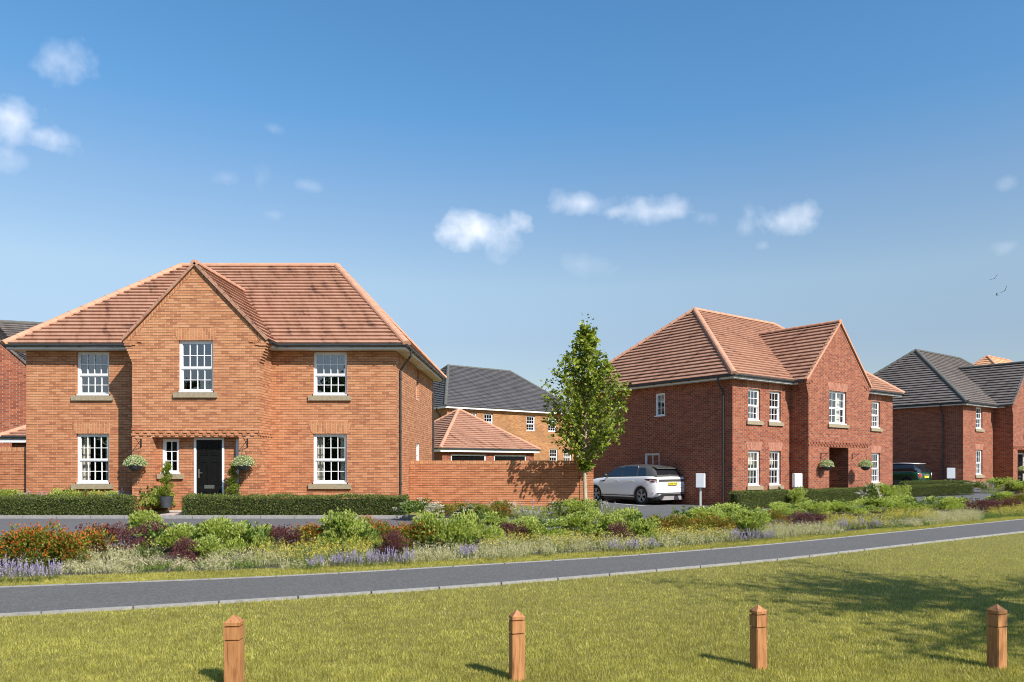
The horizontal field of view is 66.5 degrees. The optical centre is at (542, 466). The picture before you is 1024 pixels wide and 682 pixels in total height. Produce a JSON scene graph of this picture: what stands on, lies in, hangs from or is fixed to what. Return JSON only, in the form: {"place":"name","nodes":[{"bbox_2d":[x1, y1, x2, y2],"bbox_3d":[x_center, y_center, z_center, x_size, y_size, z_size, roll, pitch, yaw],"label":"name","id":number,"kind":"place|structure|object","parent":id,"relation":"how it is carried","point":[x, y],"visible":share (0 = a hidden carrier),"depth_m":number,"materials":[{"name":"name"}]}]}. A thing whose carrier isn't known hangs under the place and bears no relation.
{"place":"outdoors","nodes":[
{"label":"outdoors","id":0,"kind":"place"},
{"bbox_2d":[393,497,443,514],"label":"white flower shrub","id":1,"kind":"object","parent":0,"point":[411,506],"visible":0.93,"depth_m":20.16,"materials":[{"name":"green plant"}]},
{"bbox_2d":[460,498,518,517],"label":"rust shrub","id":2,"kind":"object","parent":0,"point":[501,513],"visible":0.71,"depth_m":20.80,"materials":[{"name":"green plant"}]},
{"bbox_2d":[0,488,1023,681],"bbox_3d":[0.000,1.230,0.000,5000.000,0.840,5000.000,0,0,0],"label":"ground","id":3,"kind":"structure","parent":0,"point":[823,585],"depth_m":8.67,"materials":[{"name":"green plant"}]},
{"bbox_2d":[0,447,25,494],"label":"garden wall","id":4,"kind":"structure","parent":3,"relation":"on","point":[12,468],"depth_m":23.45,"materials":[{"name":"brick"}]},
{"bbox_2d":[0,425,25,446],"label":"garage","id":5,"kind":"structure","parent":3,"relation":"on","point":[15,437],"depth_m":27.11,"materials":[{"name":"orange brick"}]},
{"bbox_2d":[0,320,41,446],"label":"brick house","id":6,"kind":"structure","parent":3,"relation":"on","point":[12,389],"depth_m":30.14,"materials":[{"name":"red brick"}]},
{"bbox_2d":[9,555,32,581],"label":"lavender clump","id":7,"kind":"object","parent":3,"relation":"on","point":[19,569],"visible":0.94,"depth_m":11.07,"materials":[{"name":"purple plant"}]},
{"bbox_2d":[0,493,137,514],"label":"hedge","id":8,"kind":"object","parent":3,"relation":"on","point":[48,504],"visible":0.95,"depth_m":21.23,"materials":[{"name":"green plant"}]},
{"bbox_2d":[137,485,175,508],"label":"leafy shrub","id":9,"kind":"object","parent":3,"relation":"on","point":[154,497],"visible":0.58,"depth_m":21.96,"materials":[{"name":"green plant"}]},
{"bbox_2d":[160,510,188,514],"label":"garden path","id":10,"kind":"structure","parent":3,"relation":"on","point":[173,512],"depth_m":21.91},
{"bbox_2d":[158,461,175,507],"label":"topiary","id":11,"kind":"object","parent":10,"relation":"on","point":[166,500],"visible":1,"depth_m":21.70,"materials":[{"name":"green plant"}]},
{"bbox_2d":[1,259,446,511],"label":"brick house","id":12,"kind":"structure","parent":3,"relation":"on","point":[301,379],"depth_m":23.20,"materials":[{"name":"brick"}]},
{"bbox_2d":[71,352,112,400],"bbox_3d":[-13.363,-2.701,23.248,1.230,1.455,0.235,0,0,0],"label":"window","id":13,"kind":"structure","parent":12,"relation":"in","point":[90,396],"depth_m":23.28,"materials":[{"name":"white plastic"}]},
{"bbox_2d":[71,422,113,488],"bbox_3d":[-13.363,-0.339,23.330,1.290,1.979,0.399,0,0,0],"label":"window","id":14,"kind":"structure","parent":12,"relation":"in","point":[86,430],"depth_m":23.28,"materials":[{"name":"white plastic"}]},
{"bbox_2d":[123,446,148,470],"bbox_3d":[-11.375,-0.231,21.819,0.648,0.702,0.662,0,0,0],"label":"hanging basket","id":15,"kind":"object","parent":12,"relation":"attached to","point":[135,466],"visible":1,"depth_m":21.70,"materials":[{"name":"green plant"}]},
{"bbox_2d":[157,439,183,478],"bbox_3d":[-10.674,-0.235,22.455,0.742,1.154,0.190,0,0,0],"label":"window","id":16,"kind":"structure","parent":12,"relation":"in","point":[176,474],"depth_m":22.46,"materials":[{"name":"white plastic"}]},
{"bbox_2d":[173,328,218,397],"bbox_3d":[-9.833,-2.950,22.197,1.300,1.966,0.235,0,0,0],"label":"window","id":17,"kind":"structure","parent":12,"relation":"in","point":[181,333],"depth_m":22.14,"materials":[{"name":"white plastic"}]},
{"bbox_2d":[197,440,221,498],"bbox_3d":[-9.570,0.229,22.442,0.739,2.003,0.106,0,0,0],"label":"front door","id":18,"kind":"structure","parent":12,"relation":"in","point":[209,452],"depth_m":22.45,"materials":[{"name":"black paint"}]},
{"bbox_2d":[231,446,254,470],"bbox_3d":[-8.351,-0.231,21.817,0.656,0.702,0.646,0,0,0],"label":"hanging basket","id":19,"kind":"object","parent":12,"relation":"hanging from","point":[242,466],"visible":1,"depth_m":21.69,"materials":[{"name":"green plant"}]},
{"bbox_2d":[308,352,350,400],"bbox_3d":[-6.306,-2.701,23.248,1.264,1.455,0.235,0,0,0],"label":"window","id":20,"kind":"structure","parent":12,"relation":"in","point":[314,397],"depth_m":23.28,"materials":[{"name":"white plastic"}]},
{"bbox_2d":[308,422,351,488],"bbox_3d":[-6.306,-0.339,23.330,1.324,1.979,0.399,0,0,0],"label":"window","id":21,"kind":"structure","parent":12,"relation":"in","point":[320,430],"depth_m":23.28,"materials":[{"name":"white plastic"}]},
{"bbox_2d":[224,462,241,496],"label":"topiary","id":22,"kind":"object","parent":3,"relation":"on","point":[232,469],"visible":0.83,"depth_m":21.95,"materials":[{"name":"green plant"}]},
{"bbox_2d":[223,614,244,681],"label":"bollard","id":23,"kind":"object","parent":3,"relation":"on","point":[233,632],"visible":1,"depth_m":5.83,"materials":[{"name":"brown wood"}]},
{"bbox_2d":[180,492,409,514],"bbox_3d":[-6.750,1.031,21.438,6.247,0.696,0.711,0,0,0],"label":"hedge","id":24,"kind":"object","parent":3,"relation":"on","point":[294,504],"visible":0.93,"depth_m":21.26,"materials":[{"name":"green plant"}]},
{"bbox_2d":[434,409,540,460],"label":"garage","id":25,"kind":"structure","parent":3,"relation":"on","point":[461,435],"depth_m":47.61,"materials":[{"name":"brown tile"}]},
{"bbox_2d":[451,454,485,460],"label":"garage door","id":26,"kind":"structure","parent":25,"relation":"in","point":[454,457],"depth_m":46.15,"materials":[{"name":"black paint"}]},
{"bbox_2d":[409,461,593,506],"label":"garden wall","id":27,"kind":"structure","parent":3,"relation":"on","point":[543,483],"depth_m":25.50,"materials":[{"name":"brick"}]},
{"bbox_2d":[433,364,573,460],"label":"brick house","id":28,"kind":"structure","parent":3,"relation":"on","point":[511,402],"depth_m":60.83,"materials":[{"name":"tile"}]},
{"bbox_2d":[509,610,524,681],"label":"bollard","id":29,"kind":"object","parent":3,"relation":"on","point":[516,645],"visible":0.95,"depth_m":6.01,"materials":[{"name":"brown wood"}]},
{"bbox_2d":[559,497,599,514],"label":"leafy shrub","id":30,"kind":"object","parent":3,"relation":"on","point":[574,506],"visible":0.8,"depth_m":21.56,"materials":[{"name":"green plant"}]},
{"bbox_2d":[539,314,631,501],"bbox_3d":[1.377,-1.691,24.944,2.918,6.496,2.928,0,0,0],"label":"tree","id":31,"kind":"object","parent":3,"relation":"on","point":[587,358],"visible":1,"depth_m":24.58,"materials":[{"name":"green plant"}]},
{"bbox_2d":[562,307,904,505],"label":"brick house","id":32,"kind":"structure","parent":3,"relation":"on","point":[726,403],"depth_m":32.29,"materials":[{"name":"brick"}]},
{"bbox_2d":[746,442,763,489],"bbox_3d":[8.229,-0.045,30.629,1.082,1.880,0.375,0,0,-38],"label":"window","id":33,"kind":"structure","parent":32,"relation":"in","point":[751,446],"depth_m":30.67,"materials":[{"name":"white plastic"}]},
{"bbox_2d":[746,389,763,424],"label":"window","id":34,"kind":"structure","parent":32,"relation":"in","point":[756,421],"depth_m":30.68,"materials":[{"name":"white plastic"}]},
{"bbox_2d":[767,442,783,488],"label":"window","id":35,"kind":"structure","parent":32,"relation":"in","point":[774,447],"depth_m":31.53,"materials":[{"name":"white plastic"}]},
{"bbox_2d":[768,391,783,425],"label":"window","id":36,"kind":"structure","parent":32,"relation":"in","point":[773,422],"depth_m":31.53,"materials":[{"name":"white plastic"}]},
{"bbox_2d":[827,382,849,427],"bbox_3d":[12.326,-2.578,32.811,1.630,1.865,0.399,0,0,-38],"label":"window","id":37,"kind":"structure","parent":32,"relation":"in","point":[834,387],"depth_m":32.82,"materials":[{"name":"white plastic"}]},
{"bbox_2d":[870,446,882,485],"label":"window","id":38,"kind":"structure","parent":32,"relation":"in","point":[875,450],"depth_m":36.40,"materials":[{"name":"white plastic"}]},
{"bbox_2d":[749,605,767,669],"bbox_3d":[1.775,1.564,6.400,0.102,0.872,0.102,0,0,-21],"label":"bollard","id":39,"kind":"object","parent":3,"relation":"on","point":[758,620],"visible":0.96,"depth_m":6.36,"materials":[{"name":"brown wood"}]},
{"bbox_2d":[783,486,809,505],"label":"leafy shrub","id":40,"kind":"object","parent":3,"relation":"on","point":[797,494],"visible":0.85,"depth_m":29.22,"materials":[{"name":"green plant"}]},
{"bbox_2d":[728,484,907,508],"bbox_3d":[11.643,1.138,31.639,12.374,0.746,0.720,0,0,-38],"label":"hedge","id":41,"kind":"object","parent":3,"relation":"on","point":[756,498],"visible":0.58,"depth_m":29.41,"materials":[{"name":"green plant"}]},
{"bbox_2d":[873,349,1023,487],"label":"brick house","id":42,"kind":"structure","parent":3,"relation":"on","point":[963,418],"depth_m":45.05,"materials":[{"name":"red brick"}]},
{"bbox_2d":[973,355,1012,365],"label":"brick house","id":43,"kind":"structure","parent":3,"relation":"on","point":[986,359],"depth_m":80.69,"materials":[{"name":"tile"}]},
{"bbox_2d":[986,604,1006,669],"bbox_3d":[3.730,1.560,6.400,0.108,0.879,0.108,0,0,-23],"label":"bollard","id":44,"kind":"object","parent":3,"relation":"on","point":[996,618],"visible":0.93,"depth_m":6.36,"materials":[{"name":"brown wood"}]},
{"bbox_2d":[0,519,1023,613],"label":"path","id":45,"kind":"structure","parent":0,"point":[40,598],"depth_m":11.37,"materials":[{"name":"grey asphalt"}]},
{"bbox_2d":[0,519,1021,587],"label":"path kerb","id":46,"kind":"structure","parent":45,"relation":"on","point":[458,565],"depth_m":12.58,"materials":[{"name":"concrete"}]},
{"bbox_2d":[0,531,1023,616],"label":"path kerb","id":47,"kind":"structure","parent":45,"relation":"on","point":[350,593],"depth_m":10.54,"materials":[{"name":"concrete"}]},
{"bbox_2d":[0,504,1023,578],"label":"planting soil","id":48,"kind":"structure","parent":0,"point":[165,551],"depth_m":14.31,"materials":[{"name":"brown soil"}]},
{"bbox_2d":[0,531,38,564],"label":"flowering shrub","id":49,"kind":"object","parent":48,"relation":"on","point":[7,543],"visible":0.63,"depth_m":12.70,"materials":[{"name":"orange plant"}]},
{"bbox_2d":[1,518,76,567],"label":"flowering shrub","id":50,"kind":"object","parent":48,"relation":"on","point":[27,534],"visible":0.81,"depth_m":12.73,"materials":[{"name":"green plant"}]},
{"bbox_2d":[30,528,93,561],"bbox_3d":[-7.950,1.286,13.080,1.187,0.575,1.054,0,0,10],"label":"flowering shrub","id":51,"kind":"object","parent":48,"relation":"on","point":[71,543],"visible":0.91,"depth_m":12.85,"materials":[{"name":"green plant"}]},
{"bbox_2d":[56,522,118,556],"bbox_3d":[-8.033,1.298,13.735,0.824,0.630,0.932,0,0,37],"label":"flowering shrub","id":52,"kind":"object","parent":48,"relation":"on","point":[96,534],"visible":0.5,"depth_m":13.76,"materials":[{"name":"orange plant"}]},
{"bbox_2d":[73,521,143,552],"bbox_3d":[-7.860,1.276,14.122,1.168,0.592,1.042,0,0,-30],"label":"purple shrub","id":53,"kind":"object","parent":48,"relation":"on","point":[121,531],"visible":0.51,"depth_m":14.10,"materials":[{"name":"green plant"}]},
{"bbox_2d":[119,520,166,547],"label":"purple shrub","id":54,"kind":"object","parent":48,"relation":"on","point":[153,527],"visible":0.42,"depth_m":14.70,"materials":[{"name":"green plant"}]},
{"bbox_2d":[121,508,168,536],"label":"leafy shrub","id":55,"kind":"object","parent":48,"relation":"on","point":[135,519],"visible":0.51,"depth_m":15.53,"materials":[{"name":"green plant"}]},
{"bbox_2d":[143,522,196,547],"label":"leafy shrub","id":56,"kind":"object","parent":48,"relation":"on","point":[169,535],"visible":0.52,"depth_m":14.30,"materials":[{"name":"green plant"}]},
{"bbox_2d":[167,535,205,562],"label":"purple shrub","id":57,"kind":"object","parent":48,"relation":"on","point":[184,543],"visible":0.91,"depth_m":13.18,"materials":[{"name":"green plant"}]},
{"bbox_2d":[188,533,229,558],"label":"leafy shrub","id":58,"kind":"object","parent":48,"relation":"on","point":[208,543],"visible":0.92,"depth_m":13.33,"materials":[{"name":"green plant"}]},
{"bbox_2d":[186,514,240,549],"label":"leafy shrub","id":59,"kind":"object","parent":48,"relation":"on","point":[209,527],"visible":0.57,"depth_m":13.98,"materials":[{"name":"green plant"}]},
{"bbox_2d":[214,520,272,553],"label":"leafy shrub","id":60,"kind":"object","parent":48,"relation":"on","point":[246,533],"visible":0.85,"depth_m":14.09,"materials":[{"name":"green plant"}]},
{"bbox_2d":[258,523,304,549],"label":"purple shrub","id":61,"kind":"object","parent":48,"relation":"on","point":[277,530],"visible":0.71,"depth_m":14.93,"materials":[{"name":"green plant"}]},
{"bbox_2d":[280,521,341,546],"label":"flowering shrub","id":62,"kind":"object","parent":48,"relation":"on","point":[314,531],"visible":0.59,"depth_m":15.25,"materials":[{"name":"orange plant"}]},
{"bbox_2d":[317,508,367,544],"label":"leafy shrub","id":63,"kind":"object","parent":48,"relation":"on","point":[338,522],"visible":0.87,"depth_m":15.01,"materials":[{"name":"green plant"}]},
{"bbox_2d":[341,522,382,548],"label":"leafy shrub","id":64,"kind":"object","parent":48,"relation":"on","point":[366,531],"visible":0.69,"depth_m":14.89,"materials":[{"name":"green plant"}]},
{"bbox_2d":[372,520,406,545],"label":"flowering shrub","id":65,"kind":"object","parent":48,"relation":"on","point":[382,529],"visible":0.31,"depth_m":15.46,"materials":[{"name":"orange plant"}]},
{"bbox_2d":[377,529,412,551],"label":"purple shrub","id":66,"kind":"object","parent":48,"relation":"on","point":[392,536],"visible":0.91,"depth_m":14.57,"materials":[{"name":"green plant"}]},
{"bbox_2d":[392,521,443,550],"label":"flowering shrub","id":67,"kind":"object","parent":48,"relation":"on","point":[409,531],"visible":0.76,"depth_m":15.03,"materials":[{"name":"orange plant"}]},
{"bbox_2d":[411,509,463,546],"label":"leafy shrub","id":68,"kind":"object","parent":48,"relation":"on","point":[436,524],"visible":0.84,"depth_m":15.01,"materials":[{"name":"green plant"}]},
{"bbox_2d":[431,499,466,516],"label":"rust shrub","id":69,"kind":"object","parent":48,"relation":"on","point":[447,508],"visible":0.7,"depth_m":21.16,"materials":[{"name":"green plant"}]},
{"bbox_2d":[443,513,480,547],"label":"leafy shrub","id":70,"kind":"object","parent":48,"relation":"on","point":[467,530],"visible":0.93,"depth_m":15.03,"materials":[{"name":"green plant"}]},
{"bbox_2d":[457,507,506,542],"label":"leafy shrub","id":71,"kind":"object","parent":48,"relation":"on","point":[491,530],"visible":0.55,"depth_m":15.80,"materials":[{"name":"green plant"}]},
{"bbox_2d":[56,515,961,574],"bbox_3d":[2.928,1.543,17.505,23.657,0.220,2.881,0,0,-29],"label":"white ground cover","id":72,"kind":"object","parent":48,"relation":"on","point":[112,565],"visible":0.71,"depth_m":12.53,"materials":[{"name":"beige plant"}]},
{"bbox_2d":[0,515,1023,585],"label":"verge grass","id":73,"kind":"structure","parent":48,"relation":"on","point":[113,577],"depth_m":12.97,"materials":[{"name":"green plant"}]},
{"bbox_2d":[495,521,531,539],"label":"purple shrub","id":74,"kind":"object","parent":48,"relation":"on","point":[510,527],"visible":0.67,"depth_m":16.84,"materials":[{"name":"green plant"}]},
{"bbox_2d":[124,517,923,571],"bbox_3d":[2.473,1.552,17.279,20.658,0.220,2.230,0,0,-30],"label":"pink ground cover","id":75,"kind":"object","parent":48,"relation":"on","point":[162,562],"visible":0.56,"depth_m":13.15,"materials":[{"name":"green plant"}]},
{"bbox_2d":[511,516,572,538],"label":"leafy shrub","id":76,"kind":"object","parent":48,"relation":"on","point":[539,526],"visible":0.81,"depth_m":16.96,"materials":[{"name":"green plant"}]},
{"bbox_2d":[134,511,1020,572],"bbox_3d":[5.291,1.559,18.794,26.768,0.217,2.692,0,0,-33],"label":"green ground cover","id":77,"kind":"object","parent":48,"relation":"on","point":[237,564],"visible":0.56,"depth_m":12.72,"materials":[{"name":"green plant"}]},
{"bbox_2d":[559,507,606,534],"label":"leafy shrub","id":78,"kind":"object","parent":48,"relation":"on","point":[580,520],"visible":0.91,"depth_m":17.25,"materials":[{"name":"green plant"}]},
{"bbox_2d":[605,520,636,539],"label":"purple shrub","id":79,"kind":"object","parent":48,"relation":"on","point":[618,528],"visible":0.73,"depth_m":16.32,"materials":[{"name":"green plant"}]},
{"bbox_2d":[603,506,642,533],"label":"leafy shrub","id":80,"kind":"object","parent":48,"relation":"on","point":[629,517],"visible":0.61,"depth_m":17.46,"materials":[{"name":"green plant"}]},
{"bbox_2d":[242,502,1023,564],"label":"yellow flowers","id":81,"kind":"object","parent":48,"relation":"on","point":[323,549],"visible":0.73,"depth_m":15.94,"materials":[{"name":"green plant"}]},
{"bbox_2d":[630,515,660,541],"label":"leafy shrub","id":82,"kind":"object","parent":48,"relation":"on","point":[642,527],"visible":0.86,"depth_m":16.55,"materials":[{"name":"green plant"}]},
{"bbox_2d":[657,512,699,533],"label":"rust shrub","id":83,"kind":"object","parent":48,"relation":"on","point":[675,520],"visible":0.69,"depth_m":18.29,"materials":[{"name":"brown plant"}]},
{"bbox_2d":[670,505,724,522],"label":"leafy shrub","id":84,"kind":"object","parent":48,"relation":"on","point":[692,513],"visible":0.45,"depth_m":20.31,"materials":[{"name":"green plant"}]},
{"bbox_2d":[680,511,724,532],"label":"rust shrub","id":85,"kind":"object","parent":48,"relation":"on","point":[703,522],"visible":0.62,"depth_m":18.26,"materials":[{"name":"brown plant"}]},
{"bbox_2d":[707,502,743,521],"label":"leafy shrub","id":86,"kind":"object","parent":48,"relation":"on","point":[726,509],"visible":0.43,"depth_m":21.13,"materials":[{"name":"green plant"}]},
{"bbox_2d":[731,504,773,532],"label":"leafy shrub","id":87,"kind":"object","parent":48,"relation":"on","point":[747,518],"visible":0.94,"depth_m":18.40,"materials":[{"name":"green plant"}]},
{"bbox_2d":[762,501,806,515],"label":"leafy shrub","id":88,"kind":"object","parent":48,"relation":"on","point":[784,506],"visible":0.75,"depth_m":23.61,"materials":[{"name":"green plant"}]},
{"bbox_2d":[783,510,818,525],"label":"purple shrub","id":89,"kind":"object","parent":48,"relation":"on","point":[801,518],"visible":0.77,"depth_m":21.11,"materials":[{"name":"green plant"}]},
{"bbox_2d":[795,499,834,513],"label":"leafy shrub","id":90,"kind":"object","parent":48,"relation":"on","point":[809,506],"visible":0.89,"depth_m":24.41,"materials":[{"name":"green plant"}]},
{"bbox_2d":[824,499,868,513],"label":"leafy shrub","id":91,"kind":"object","parent":48,"relation":"on","point":[836,506],"visible":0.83,"depth_m":24.81,"materials":[{"name":"green plant"}]},
{"bbox_2d":[855,482,881,497],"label":"white flower shrub","id":92,"kind":"object","parent":48,"relation":"on","point":[871,490],"visible":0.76,"depth_m":30.32,"materials":[{"name":"green plant"}]},
{"bbox_2d":[855,496,896,510],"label":"leafy shrub","id":93,"kind":"object","parent":48,"relation":"on","point":[875,503],"visible":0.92,"depth_m":25.91,"materials":[{"name":"green plant"}]},
{"bbox_2d":[877,482,902,499],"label":"leafy shrub","id":94,"kind":"object","parent":48,"relation":"on","point":[887,490],"visible":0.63,"depth_m":30.93,"materials":[{"name":"green plant"}]},
{"bbox_2d":[879,494,925,510],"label":"leafy shrub","id":95,"kind":"object","parent":48,"relation":"on","point":[904,501],"visible":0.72,"depth_m":26.55,"materials":[{"name":"green plant"}]},
{"bbox_2d":[904,483,974,495],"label":"hedge","id":96,"kind":"object","parent":48,"relation":"on","point":[943,489],"visible":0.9,"depth_m":36.80,"materials":[{"name":"green plant"}]},
{"bbox_2d":[916,495,965,510],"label":"leafy shrub","id":97,"kind":"object","parent":48,"relation":"on","point":[947,503],"visible":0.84,"depth_m":26.19,"materials":[{"name":"green plant"}]},
{"bbox_2d":[961,497,1001,512],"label":"purple shrub","id":98,"kind":"object","parent":48,"relation":"on","point":[984,503],"visible":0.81,"depth_m":26.96,"materials":[{"name":"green plant"}]},
{"bbox_2d":[0,489,1023,547],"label":"road","id":99,"kind":"structure","parent":0,"point":[71,524],"depth_m":19.80,"materials":[{"name":"grey asphalt"}]},
{"bbox_2d":[0,507,603,518],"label":"road kerb","id":100,"kind":"structure","parent":99,"relation":"on","point":[186,516],"depth_m":20.93,"materials":[{"name":"concrete"}]},
{"bbox_2d":[0,0,1023,404],"label":"sky","id":101,"kind":"structure","parent":0,"point":[494,175],"materials":[{"name":"blue"}]},
{"bbox_2d":[508,499,552,518],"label":"wispy clump","id":102,"kind":"object","parent":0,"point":[529,514],"visible":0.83,"depth_m":21.00,"materials":[{"name":"green plant"}]},
{"bbox_2d":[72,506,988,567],"bbox_3d":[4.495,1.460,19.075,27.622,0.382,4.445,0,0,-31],"label":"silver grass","id":103,"kind":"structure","parent":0,"point":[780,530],"depth_m":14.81,"materials":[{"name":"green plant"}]},
{"bbox_2d":[597,500,783,521],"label":"driveway","id":104,"kind":"structure","parent":0,"point":[651,509],"depth_m":29.03,"materials":[{"name":"grey asphalt"}]},
{"bbox_2d":[594,464,684,504],"bbox_3d":[3.847,0.694,32.817,2.270,1.632,4.419,0,0,-38],"label":"parked car","id":105,"kind":"object","parent":104,"relation":"on","point":[642,484],"visible":0.96,"depth_m":31.45,"materials":[{"name":"white paint"}]},
{"bbox_2d":[848,488,997,502],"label":"driveway","id":106,"kind":"structure","parent":0,"point":[975,490],"depth_m":37.55,"materials":[{"name":"grey asphalt"}]},
{"bbox_2d":[893,463,931,484],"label":"parked car","id":107,"kind":"object","parent":106,"relation":"on","point":[910,471],"visible":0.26,"depth_m":42.55,"materials":[{"name":"green paint"}]},
{"bbox_2d":[899,479,970,486],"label":"hedge","id":108,"kind":"object","parent":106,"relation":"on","point":[929,482],"visible":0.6,"depth_m":39.58,"materials":[{"name":"green plant"}]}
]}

